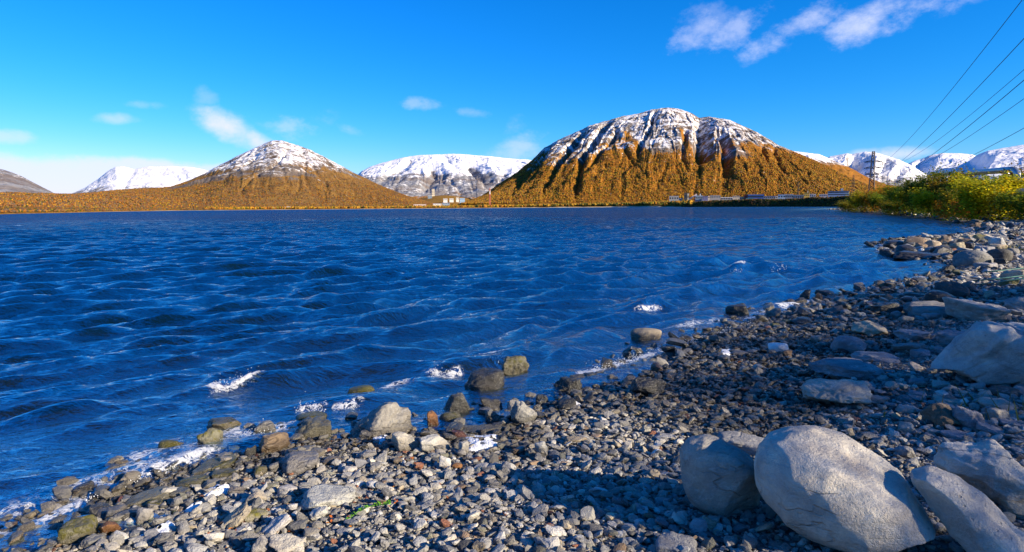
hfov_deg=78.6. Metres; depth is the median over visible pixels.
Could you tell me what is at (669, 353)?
stone
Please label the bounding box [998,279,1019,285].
stone
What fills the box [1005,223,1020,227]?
stone
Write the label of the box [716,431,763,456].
stone
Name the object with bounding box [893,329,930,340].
stone
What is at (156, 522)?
stone
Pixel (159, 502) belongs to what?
stone
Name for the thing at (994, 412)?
stone
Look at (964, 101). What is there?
power wire
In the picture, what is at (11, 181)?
mountain
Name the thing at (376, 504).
green sprig
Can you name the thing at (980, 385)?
stone
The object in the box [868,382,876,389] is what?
stone
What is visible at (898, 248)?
stone
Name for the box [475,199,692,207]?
lowland forest
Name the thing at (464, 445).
stone
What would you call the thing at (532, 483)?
pebbles
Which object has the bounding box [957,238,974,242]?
stone
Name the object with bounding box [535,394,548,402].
stone
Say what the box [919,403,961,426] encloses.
boulder
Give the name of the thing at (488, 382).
boulder
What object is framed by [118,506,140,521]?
stone
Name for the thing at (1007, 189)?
willow bush
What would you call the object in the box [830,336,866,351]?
boulder
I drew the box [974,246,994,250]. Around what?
stone
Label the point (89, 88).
sky
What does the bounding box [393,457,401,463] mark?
stone
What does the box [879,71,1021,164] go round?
power wire
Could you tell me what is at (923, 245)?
stone
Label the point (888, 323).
stone
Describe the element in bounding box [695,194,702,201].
industrial building
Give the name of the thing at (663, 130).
mountain
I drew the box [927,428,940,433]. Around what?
stone
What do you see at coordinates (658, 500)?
stone
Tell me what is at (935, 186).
willow bush
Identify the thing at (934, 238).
stone
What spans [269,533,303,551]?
stone
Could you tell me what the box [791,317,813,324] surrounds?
stone
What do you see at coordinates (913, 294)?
stone
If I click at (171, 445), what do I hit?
stone
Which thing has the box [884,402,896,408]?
stone
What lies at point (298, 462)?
stone
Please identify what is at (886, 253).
stone
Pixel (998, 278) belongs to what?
cable
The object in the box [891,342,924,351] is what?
stone
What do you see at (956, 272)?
stone
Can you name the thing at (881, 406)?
stone
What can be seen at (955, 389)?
stone
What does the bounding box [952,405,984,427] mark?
stone
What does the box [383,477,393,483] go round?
stone
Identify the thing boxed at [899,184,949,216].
willow bush
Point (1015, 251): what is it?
stone
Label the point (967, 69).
power wire
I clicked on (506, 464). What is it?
stone
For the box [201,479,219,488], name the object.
stone
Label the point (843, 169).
mountain
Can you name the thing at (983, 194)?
willow bush
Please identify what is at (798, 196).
industrial building
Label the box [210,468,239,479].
stone
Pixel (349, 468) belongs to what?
stone
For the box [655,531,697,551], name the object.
stone
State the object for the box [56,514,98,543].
stone
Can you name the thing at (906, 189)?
willow bush
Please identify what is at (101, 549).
stone
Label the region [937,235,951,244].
stone
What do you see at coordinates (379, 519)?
stone
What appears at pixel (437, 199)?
shore
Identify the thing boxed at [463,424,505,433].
stone
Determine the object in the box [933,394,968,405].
stone
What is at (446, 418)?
stone
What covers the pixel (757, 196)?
industrial building
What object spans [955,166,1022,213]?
willow bush
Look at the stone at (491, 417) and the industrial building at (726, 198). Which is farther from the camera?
the industrial building at (726, 198)
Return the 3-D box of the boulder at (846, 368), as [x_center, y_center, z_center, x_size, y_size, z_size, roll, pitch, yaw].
[3.677,1.013,6.867,0.667,0.151,0.680,0,6,0]
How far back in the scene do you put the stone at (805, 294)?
13.50 m
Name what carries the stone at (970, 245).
on the beach
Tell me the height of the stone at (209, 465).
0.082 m
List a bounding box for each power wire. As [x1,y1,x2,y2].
[868,0,1021,165]
[870,38,1023,173]
[871,80,1023,182]
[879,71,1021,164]
[880,128,1023,180]
[906,99,1022,170]
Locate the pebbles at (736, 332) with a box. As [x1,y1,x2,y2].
[40,208,1023,542]
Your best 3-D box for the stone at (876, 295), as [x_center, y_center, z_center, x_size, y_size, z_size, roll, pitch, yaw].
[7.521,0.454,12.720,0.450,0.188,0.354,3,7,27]
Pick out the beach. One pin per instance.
(50, 438)
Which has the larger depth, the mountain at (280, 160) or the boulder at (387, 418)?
the mountain at (280, 160)
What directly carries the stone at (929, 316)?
on the beach
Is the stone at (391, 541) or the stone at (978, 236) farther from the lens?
the stone at (978, 236)
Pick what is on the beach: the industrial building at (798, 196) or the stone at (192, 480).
the stone at (192, 480)
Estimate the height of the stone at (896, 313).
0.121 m
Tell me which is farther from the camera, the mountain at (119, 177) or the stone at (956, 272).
the mountain at (119, 177)
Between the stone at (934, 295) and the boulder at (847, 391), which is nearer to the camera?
the boulder at (847, 391)
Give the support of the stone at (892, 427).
on the beach
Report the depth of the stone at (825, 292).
13.68 m
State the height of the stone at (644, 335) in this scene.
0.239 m
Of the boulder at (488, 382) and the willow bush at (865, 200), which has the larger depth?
the willow bush at (865, 200)
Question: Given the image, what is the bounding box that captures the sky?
[0,0,1023,209]
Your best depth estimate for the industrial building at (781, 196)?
912.25 m
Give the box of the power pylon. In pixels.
[864,151,881,192]
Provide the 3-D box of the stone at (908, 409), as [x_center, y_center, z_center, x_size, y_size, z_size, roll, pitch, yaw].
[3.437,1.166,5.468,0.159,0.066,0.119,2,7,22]
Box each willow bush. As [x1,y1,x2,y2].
[831,200,859,211]
[840,190,875,211]
[855,185,882,210]
[862,190,891,212]
[866,181,905,209]
[871,177,915,212]
[877,199,910,214]
[882,184,918,213]
[885,172,946,213]
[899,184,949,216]
[909,162,968,214]
[922,166,979,214]
[927,186,960,218]
[929,198,954,218]
[933,171,994,209]
[933,175,1002,220]
[940,169,1023,220]
[947,200,974,219]
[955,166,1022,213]
[987,174,1023,218]
[987,187,1023,220]
[999,157,1023,177]
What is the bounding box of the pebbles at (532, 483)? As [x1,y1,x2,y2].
[0,398,1023,551]
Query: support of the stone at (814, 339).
on the beach
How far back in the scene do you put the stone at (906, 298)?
12.25 m
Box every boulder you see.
[301,484,355,510]
[349,402,412,436]
[464,367,505,397]
[631,377,664,395]
[679,434,759,517]
[754,425,935,551]
[800,378,872,403]
[808,357,887,379]
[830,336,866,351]
[910,465,1023,551]
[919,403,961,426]
[930,321,1023,385]
[933,439,1023,504]
[934,281,970,297]
[942,297,1011,320]
[952,250,993,267]
[986,249,1012,260]
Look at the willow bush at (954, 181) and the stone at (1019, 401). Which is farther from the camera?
the willow bush at (954, 181)
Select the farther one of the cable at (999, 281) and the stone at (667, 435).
the cable at (999, 281)
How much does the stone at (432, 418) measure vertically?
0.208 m
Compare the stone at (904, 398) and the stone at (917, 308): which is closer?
the stone at (904, 398)
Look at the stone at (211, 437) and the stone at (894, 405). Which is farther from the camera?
the stone at (894, 405)
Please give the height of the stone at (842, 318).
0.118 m
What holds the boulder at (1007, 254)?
on the beach
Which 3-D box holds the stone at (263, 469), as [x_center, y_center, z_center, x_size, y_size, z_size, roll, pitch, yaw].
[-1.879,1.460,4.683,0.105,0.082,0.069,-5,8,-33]
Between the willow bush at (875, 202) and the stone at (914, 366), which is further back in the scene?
the willow bush at (875, 202)
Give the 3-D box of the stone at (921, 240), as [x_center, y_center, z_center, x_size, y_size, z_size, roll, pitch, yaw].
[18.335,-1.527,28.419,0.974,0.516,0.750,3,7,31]
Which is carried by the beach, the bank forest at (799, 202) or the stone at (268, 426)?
the stone at (268, 426)
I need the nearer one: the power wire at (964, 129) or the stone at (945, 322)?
the stone at (945, 322)
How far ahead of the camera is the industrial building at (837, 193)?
731.73 m
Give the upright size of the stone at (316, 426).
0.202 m
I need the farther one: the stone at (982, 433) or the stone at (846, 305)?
the stone at (846, 305)
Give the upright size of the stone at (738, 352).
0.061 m
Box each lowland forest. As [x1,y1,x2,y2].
[0,206,214,212]
[204,204,487,209]
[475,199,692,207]
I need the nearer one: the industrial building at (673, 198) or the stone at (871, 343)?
the stone at (871, 343)
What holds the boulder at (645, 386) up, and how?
on the beach
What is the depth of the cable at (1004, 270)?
15.76 m
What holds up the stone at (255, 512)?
on the beach
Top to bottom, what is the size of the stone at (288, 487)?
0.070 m
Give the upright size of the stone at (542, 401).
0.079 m
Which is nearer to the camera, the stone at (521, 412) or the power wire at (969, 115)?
the stone at (521, 412)
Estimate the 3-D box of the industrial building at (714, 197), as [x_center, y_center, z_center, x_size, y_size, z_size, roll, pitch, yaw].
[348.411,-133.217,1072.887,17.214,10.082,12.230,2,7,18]
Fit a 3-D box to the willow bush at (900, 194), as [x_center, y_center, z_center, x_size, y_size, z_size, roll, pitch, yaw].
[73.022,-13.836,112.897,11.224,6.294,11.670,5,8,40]
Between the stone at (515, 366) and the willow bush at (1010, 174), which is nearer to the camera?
the stone at (515, 366)
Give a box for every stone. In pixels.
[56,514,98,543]
[79,533,105,548]
[96,504,126,519]
[96,546,119,551]
[98,521,121,535]
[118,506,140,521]
[124,486,169,506]
[124,526,144,532]
[134,541,148,547]
[135,508,152,524]
[145,499,162,507]
[151,517,164,527]
[158,440,180,453]
[169,486,189,497]
[169,497,183,506]
[175,475,209,488]
[191,454,236,475]
[197,428,222,447]
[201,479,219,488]
[206,417,241,430]
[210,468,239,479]
[219,478,231,485]
[222,501,251,528]
[227,486,244,494]
[244,445,255,455]
[244,507,267,522]
[245,489,266,503]
[251,535,271,551]
[253,420,275,437]
[254,465,267,475]
[259,432,290,453]
[262,513,291,534]
[268,462,280,472]
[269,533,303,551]
[277,484,297,493]
[280,451,318,474]
[293,415,331,441]
[295,411,326,422]
[307,532,320,541]
[309,506,327,520]
[311,520,322,527]
[322,456,341,464]
[342,466,356,471]
[347,385,374,399]
[355,510,365,515]
[358,450,376,458]
[374,517,384,522]
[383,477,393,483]
[388,539,396,543]
[391,431,419,451]
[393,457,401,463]
[419,434,449,451]
[427,410,438,427]
[439,412,460,424]
[439,455,451,468]
[443,392,470,412]
[447,480,459,484]
[451,463,462,468]
[458,441,468,452]
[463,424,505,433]
[479,397,502,412]
[485,411,500,423]
[500,461,510,468]
[502,355,528,378]
[510,401,536,423]
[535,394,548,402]
[535,441,547,457]
[536,399,545,405]
[550,400,558,405]
[554,376,581,392]
[564,436,586,444]
[630,328,661,343]
[642,425,648,433]
[653,432,676,438]
[655,497,670,505]
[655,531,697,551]
[664,351,675,356]
[667,505,680,510]
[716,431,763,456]
[725,303,748,317]
[731,350,748,354]
[768,342,788,351]
[779,349,791,355]
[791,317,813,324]
[800,289,810,299]
[809,335,820,342]
[814,289,834,295]
[814,319,827,323]
[833,302,850,309]
[837,315,847,320]
[840,309,850,314]
[850,351,900,363]
[851,320,887,334]
[855,312,865,315]
[857,300,867,304]
[866,340,876,345]
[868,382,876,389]
[869,294,885,297]
[870,302,902,313]
[877,404,886,409]
[879,249,893,258]
[883,240,903,247]
[883,322,893,325]
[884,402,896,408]
[885,381,899,389]
[886,426,896,430]
[887,339,895,344]
[890,311,901,316]
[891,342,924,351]
[892,251,934,259]
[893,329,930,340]
[894,245,916,254]
[894,446,915,457]
[895,405,915,413]
[897,316,913,321]
[897,383,910,389]
[897,396,910,402]
[899,421,914,432]
[900,296,920,301]
[903,237,927,246]
[903,292,924,297]
[903,301,951,317]
[908,361,924,371]
[908,378,926,384]
[909,349,930,357]
[909,390,926,400]
[914,243,927,249]
[920,321,931,326]
[921,290,956,302]
[921,313,942,320]
[924,240,941,246]
[924,432,934,438]
[925,236,938,239]
[926,368,936,372]
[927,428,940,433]
[929,246,952,253]
[931,380,949,387]
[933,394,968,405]
[934,346,943,354]
[936,329,964,343]
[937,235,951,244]
[938,369,951,372]
[939,265,954,272]
[940,320,950,324]
[940,430,976,439]
[949,242,965,248]
[950,270,964,275]
[951,250,965,254]
[951,388,961,393]
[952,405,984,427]
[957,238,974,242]
[962,234,974,238]
[962,281,975,289]
[964,242,976,248]
[970,382,985,389]
[972,234,986,241]
[973,262,997,267]
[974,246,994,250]
[976,421,1003,434]
[976,431,990,436]
[978,397,1017,410]
[987,244,1007,248]
[987,407,1008,418]
[988,237,1005,244]
[988,385,1019,396]
[993,258,1007,264]
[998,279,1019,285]
[998,418,1020,426]
[999,269,1023,278]
[999,498,1023,518]
[1004,297,1023,309]
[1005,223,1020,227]
[1005,230,1018,234]
[1007,410,1023,419]
[1008,248,1019,254]
[1012,399,1023,405]
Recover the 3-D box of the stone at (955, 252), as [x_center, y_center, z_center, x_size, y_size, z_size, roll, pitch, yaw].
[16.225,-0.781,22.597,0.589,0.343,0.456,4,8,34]
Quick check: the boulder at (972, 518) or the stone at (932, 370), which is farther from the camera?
the stone at (932, 370)
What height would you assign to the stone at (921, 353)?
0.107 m
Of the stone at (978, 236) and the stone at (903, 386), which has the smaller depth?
the stone at (903, 386)
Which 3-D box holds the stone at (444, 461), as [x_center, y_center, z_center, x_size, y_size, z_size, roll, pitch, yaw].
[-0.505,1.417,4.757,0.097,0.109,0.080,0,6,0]
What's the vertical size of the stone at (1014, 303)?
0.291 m
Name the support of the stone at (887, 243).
on the beach
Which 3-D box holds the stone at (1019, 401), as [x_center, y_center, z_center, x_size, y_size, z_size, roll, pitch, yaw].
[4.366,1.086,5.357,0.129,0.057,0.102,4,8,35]
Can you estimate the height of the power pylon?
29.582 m
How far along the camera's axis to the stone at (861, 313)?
10.43 m
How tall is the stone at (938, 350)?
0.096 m
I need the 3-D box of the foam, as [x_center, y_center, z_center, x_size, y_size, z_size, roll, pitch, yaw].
[0.423,1.308,6.086,7.151,0.135,0.962,-5,8,-38]
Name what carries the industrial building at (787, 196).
on the shore
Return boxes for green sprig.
[346,500,390,518]
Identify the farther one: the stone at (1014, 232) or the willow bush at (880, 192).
the willow bush at (880, 192)
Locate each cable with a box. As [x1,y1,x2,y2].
[973,275,1023,280]
[974,278,1023,284]
[984,267,1023,271]
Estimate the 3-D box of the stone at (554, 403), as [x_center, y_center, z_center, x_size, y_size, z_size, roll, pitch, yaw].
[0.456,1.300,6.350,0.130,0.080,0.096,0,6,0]
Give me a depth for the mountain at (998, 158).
3940.04 m
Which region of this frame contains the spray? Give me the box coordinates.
[79,263,782,503]
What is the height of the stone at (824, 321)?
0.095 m
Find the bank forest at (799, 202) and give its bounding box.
[681,195,858,206]
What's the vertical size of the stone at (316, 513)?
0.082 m
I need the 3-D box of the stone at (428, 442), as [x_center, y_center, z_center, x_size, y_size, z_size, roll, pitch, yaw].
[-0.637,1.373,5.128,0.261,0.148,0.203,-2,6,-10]
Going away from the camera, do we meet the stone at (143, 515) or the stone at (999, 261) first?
the stone at (143, 515)
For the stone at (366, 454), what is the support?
on the beach
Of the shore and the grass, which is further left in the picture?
the shore
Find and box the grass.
[884,243,1023,420]
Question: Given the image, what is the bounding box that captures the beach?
[0,208,1023,551]
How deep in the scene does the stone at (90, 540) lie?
3.65 m
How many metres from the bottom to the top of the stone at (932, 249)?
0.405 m
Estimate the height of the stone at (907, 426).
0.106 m
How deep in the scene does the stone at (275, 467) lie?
4.69 m
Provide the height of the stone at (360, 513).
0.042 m
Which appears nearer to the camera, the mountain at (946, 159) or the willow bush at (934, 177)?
the willow bush at (934, 177)
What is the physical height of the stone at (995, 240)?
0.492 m
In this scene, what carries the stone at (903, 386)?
on the beach
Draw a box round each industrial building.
[669,196,678,200]
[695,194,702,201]
[710,195,720,199]
[721,197,732,199]
[748,194,763,198]
[778,194,784,198]
[785,194,792,198]
[793,195,803,197]
[828,188,848,196]
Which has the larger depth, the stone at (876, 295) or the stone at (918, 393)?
the stone at (876, 295)
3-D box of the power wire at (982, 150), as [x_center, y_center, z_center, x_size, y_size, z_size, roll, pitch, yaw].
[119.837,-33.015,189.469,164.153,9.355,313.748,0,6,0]
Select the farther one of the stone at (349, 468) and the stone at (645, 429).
the stone at (645, 429)
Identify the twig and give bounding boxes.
[819,408,877,418]
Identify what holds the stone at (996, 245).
on the beach
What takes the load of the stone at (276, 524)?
on the beach
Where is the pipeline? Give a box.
[927,167,1021,178]
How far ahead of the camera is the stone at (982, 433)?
4.70 m
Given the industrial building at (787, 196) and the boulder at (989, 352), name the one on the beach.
the boulder at (989, 352)
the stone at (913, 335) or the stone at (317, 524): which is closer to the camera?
the stone at (317, 524)
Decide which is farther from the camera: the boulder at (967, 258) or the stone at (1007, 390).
the boulder at (967, 258)
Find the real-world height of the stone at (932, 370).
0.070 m
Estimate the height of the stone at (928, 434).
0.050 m
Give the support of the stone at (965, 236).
on the beach
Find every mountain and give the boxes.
[0,140,414,207]
[0,169,52,192]
[72,166,207,193]
[358,154,530,198]
[493,108,840,203]
[794,151,892,187]
[828,152,926,186]
[908,153,974,173]
[947,145,1023,182]
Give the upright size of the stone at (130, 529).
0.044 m
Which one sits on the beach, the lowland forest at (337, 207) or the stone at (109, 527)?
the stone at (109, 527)
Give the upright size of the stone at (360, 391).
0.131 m
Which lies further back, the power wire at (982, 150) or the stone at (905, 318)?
the power wire at (982, 150)
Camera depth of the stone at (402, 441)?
5.08 m
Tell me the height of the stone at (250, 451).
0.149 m
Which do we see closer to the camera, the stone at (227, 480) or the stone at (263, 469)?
the stone at (227, 480)
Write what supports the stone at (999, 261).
on the beach
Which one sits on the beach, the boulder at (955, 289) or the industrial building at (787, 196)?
the boulder at (955, 289)
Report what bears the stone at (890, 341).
on the beach
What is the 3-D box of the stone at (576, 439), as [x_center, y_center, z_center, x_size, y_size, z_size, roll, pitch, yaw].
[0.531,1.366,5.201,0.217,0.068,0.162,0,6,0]
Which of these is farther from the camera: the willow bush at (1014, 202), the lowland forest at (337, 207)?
the lowland forest at (337, 207)
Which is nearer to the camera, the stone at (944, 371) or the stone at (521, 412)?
the stone at (521, 412)
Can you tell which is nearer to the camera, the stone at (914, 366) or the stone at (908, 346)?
the stone at (914, 366)
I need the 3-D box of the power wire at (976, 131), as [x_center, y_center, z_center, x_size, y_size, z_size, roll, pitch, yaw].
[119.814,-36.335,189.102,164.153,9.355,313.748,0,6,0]
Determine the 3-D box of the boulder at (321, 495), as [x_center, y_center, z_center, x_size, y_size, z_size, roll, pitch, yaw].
[-1.192,1.440,4.070,0.348,0.095,0.268,-3,7,-26]
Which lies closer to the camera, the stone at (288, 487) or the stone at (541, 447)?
the stone at (288, 487)
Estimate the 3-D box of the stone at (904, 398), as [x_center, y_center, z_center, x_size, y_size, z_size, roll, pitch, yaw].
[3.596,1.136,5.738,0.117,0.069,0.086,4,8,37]
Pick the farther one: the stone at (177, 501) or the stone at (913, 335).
the stone at (913, 335)
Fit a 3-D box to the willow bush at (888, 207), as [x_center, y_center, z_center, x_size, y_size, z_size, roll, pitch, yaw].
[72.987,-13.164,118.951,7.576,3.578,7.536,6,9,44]
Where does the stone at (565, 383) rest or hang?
on the beach
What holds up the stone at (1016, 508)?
on the beach
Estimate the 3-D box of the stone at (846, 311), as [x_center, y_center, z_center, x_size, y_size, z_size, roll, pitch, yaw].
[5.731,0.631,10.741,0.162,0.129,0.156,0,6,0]
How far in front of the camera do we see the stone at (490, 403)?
6.21 m
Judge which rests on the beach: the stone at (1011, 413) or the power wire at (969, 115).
the stone at (1011, 413)
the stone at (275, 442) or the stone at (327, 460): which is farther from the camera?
the stone at (275, 442)
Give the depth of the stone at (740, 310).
11.60 m
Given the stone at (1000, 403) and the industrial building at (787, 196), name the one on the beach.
the stone at (1000, 403)
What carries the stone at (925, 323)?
on the beach
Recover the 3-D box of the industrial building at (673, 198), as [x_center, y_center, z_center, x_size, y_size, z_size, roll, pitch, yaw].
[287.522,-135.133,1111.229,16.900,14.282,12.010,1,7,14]
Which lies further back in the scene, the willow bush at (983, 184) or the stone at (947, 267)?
the willow bush at (983, 184)
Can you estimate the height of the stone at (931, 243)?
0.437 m
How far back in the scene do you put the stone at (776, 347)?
8.15 m
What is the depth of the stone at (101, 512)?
4.08 m
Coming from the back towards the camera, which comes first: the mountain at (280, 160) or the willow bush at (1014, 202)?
the mountain at (280, 160)
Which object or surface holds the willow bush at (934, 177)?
on the beach
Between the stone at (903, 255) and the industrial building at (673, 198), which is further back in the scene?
the industrial building at (673, 198)
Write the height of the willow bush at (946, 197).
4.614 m
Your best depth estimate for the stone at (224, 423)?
5.76 m
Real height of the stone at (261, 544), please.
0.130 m
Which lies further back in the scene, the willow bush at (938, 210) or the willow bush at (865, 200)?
the willow bush at (865, 200)
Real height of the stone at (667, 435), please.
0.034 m
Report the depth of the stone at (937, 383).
6.02 m
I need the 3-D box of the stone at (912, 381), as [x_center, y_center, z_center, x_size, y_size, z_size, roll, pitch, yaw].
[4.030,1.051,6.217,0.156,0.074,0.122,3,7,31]
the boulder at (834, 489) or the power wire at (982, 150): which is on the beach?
the boulder at (834, 489)
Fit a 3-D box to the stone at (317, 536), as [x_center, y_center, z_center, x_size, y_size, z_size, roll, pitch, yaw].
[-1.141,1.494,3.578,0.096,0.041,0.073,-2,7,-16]
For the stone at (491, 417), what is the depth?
5.83 m
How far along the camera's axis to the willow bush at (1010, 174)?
80.72 m
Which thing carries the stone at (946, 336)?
on the beach
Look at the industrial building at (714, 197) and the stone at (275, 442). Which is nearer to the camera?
the stone at (275, 442)
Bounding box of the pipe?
[1015,188,1023,195]
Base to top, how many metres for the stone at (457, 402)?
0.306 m
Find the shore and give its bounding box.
[0,195,846,213]
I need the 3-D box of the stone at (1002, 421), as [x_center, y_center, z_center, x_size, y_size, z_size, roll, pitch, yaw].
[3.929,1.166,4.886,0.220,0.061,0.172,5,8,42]
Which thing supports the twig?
on the beach
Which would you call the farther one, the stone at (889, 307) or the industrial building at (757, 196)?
the industrial building at (757, 196)
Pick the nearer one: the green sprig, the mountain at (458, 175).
the green sprig
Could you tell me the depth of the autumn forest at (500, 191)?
1531.58 m
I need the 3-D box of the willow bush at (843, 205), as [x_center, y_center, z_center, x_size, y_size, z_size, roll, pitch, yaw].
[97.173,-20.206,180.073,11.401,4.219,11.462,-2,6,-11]
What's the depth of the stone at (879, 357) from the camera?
7.38 m
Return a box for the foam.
[140,349,731,535]
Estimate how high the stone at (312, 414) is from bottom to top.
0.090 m
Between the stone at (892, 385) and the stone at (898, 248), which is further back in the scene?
the stone at (898, 248)
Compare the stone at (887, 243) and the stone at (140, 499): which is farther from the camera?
the stone at (887, 243)
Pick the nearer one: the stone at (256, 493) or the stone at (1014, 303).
the stone at (256, 493)
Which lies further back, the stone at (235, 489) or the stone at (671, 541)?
the stone at (235, 489)
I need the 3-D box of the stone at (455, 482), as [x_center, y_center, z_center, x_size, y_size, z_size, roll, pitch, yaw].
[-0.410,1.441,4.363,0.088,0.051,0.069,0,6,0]
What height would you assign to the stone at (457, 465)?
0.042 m
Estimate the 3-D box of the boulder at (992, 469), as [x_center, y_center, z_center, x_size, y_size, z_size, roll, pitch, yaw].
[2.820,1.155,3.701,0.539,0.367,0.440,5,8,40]
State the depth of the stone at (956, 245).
24.74 m
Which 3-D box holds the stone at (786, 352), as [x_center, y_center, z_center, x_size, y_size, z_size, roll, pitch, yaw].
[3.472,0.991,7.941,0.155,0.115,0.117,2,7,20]
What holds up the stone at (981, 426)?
on the beach
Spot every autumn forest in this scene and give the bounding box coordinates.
[0,170,441,207]
[460,140,876,203]
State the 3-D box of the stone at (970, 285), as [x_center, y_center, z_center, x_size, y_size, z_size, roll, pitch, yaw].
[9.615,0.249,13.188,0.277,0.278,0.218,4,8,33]
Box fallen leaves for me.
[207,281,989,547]
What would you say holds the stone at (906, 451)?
on the beach
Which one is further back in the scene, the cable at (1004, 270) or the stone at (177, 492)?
the cable at (1004, 270)
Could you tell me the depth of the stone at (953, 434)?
4.76 m
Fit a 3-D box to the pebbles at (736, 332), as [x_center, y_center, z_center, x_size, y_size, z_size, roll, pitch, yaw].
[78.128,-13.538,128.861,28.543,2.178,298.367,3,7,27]
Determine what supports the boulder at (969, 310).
on the beach
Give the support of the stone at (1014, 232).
on the beach
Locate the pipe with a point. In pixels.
(1021, 190)
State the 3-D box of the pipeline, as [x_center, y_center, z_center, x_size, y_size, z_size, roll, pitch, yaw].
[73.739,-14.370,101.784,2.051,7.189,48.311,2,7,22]
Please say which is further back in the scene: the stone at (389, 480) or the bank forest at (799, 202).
the bank forest at (799, 202)
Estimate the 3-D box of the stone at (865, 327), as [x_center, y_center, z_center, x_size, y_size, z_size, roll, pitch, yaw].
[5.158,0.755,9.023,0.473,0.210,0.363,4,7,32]
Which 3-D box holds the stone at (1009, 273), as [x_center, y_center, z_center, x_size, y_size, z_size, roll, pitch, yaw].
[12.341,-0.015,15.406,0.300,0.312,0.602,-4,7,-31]
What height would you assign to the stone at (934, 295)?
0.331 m
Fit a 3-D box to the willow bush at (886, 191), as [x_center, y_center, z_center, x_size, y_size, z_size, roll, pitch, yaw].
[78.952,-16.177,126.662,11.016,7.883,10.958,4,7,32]
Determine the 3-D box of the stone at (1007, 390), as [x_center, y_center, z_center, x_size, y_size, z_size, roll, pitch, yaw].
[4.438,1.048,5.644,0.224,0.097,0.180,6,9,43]
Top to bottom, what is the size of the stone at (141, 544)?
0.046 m
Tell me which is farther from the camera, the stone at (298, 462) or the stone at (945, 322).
the stone at (945, 322)
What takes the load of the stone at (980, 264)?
on the beach
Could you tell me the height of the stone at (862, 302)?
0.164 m
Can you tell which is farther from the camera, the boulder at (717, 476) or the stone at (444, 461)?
the stone at (444, 461)
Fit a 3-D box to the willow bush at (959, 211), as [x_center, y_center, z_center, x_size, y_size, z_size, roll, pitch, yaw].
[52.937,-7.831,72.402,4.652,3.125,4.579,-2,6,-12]
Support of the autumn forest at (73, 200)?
on the mountain at (280, 160)
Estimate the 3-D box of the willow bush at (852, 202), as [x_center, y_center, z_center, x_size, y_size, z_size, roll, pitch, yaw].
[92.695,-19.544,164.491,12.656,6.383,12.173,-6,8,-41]
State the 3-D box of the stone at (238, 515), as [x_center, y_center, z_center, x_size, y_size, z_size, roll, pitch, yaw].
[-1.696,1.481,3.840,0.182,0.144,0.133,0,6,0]
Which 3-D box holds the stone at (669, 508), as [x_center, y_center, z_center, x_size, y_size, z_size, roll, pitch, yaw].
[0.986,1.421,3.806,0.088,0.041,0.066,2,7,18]
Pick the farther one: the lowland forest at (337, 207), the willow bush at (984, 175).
the lowland forest at (337, 207)
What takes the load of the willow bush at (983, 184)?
on the beach

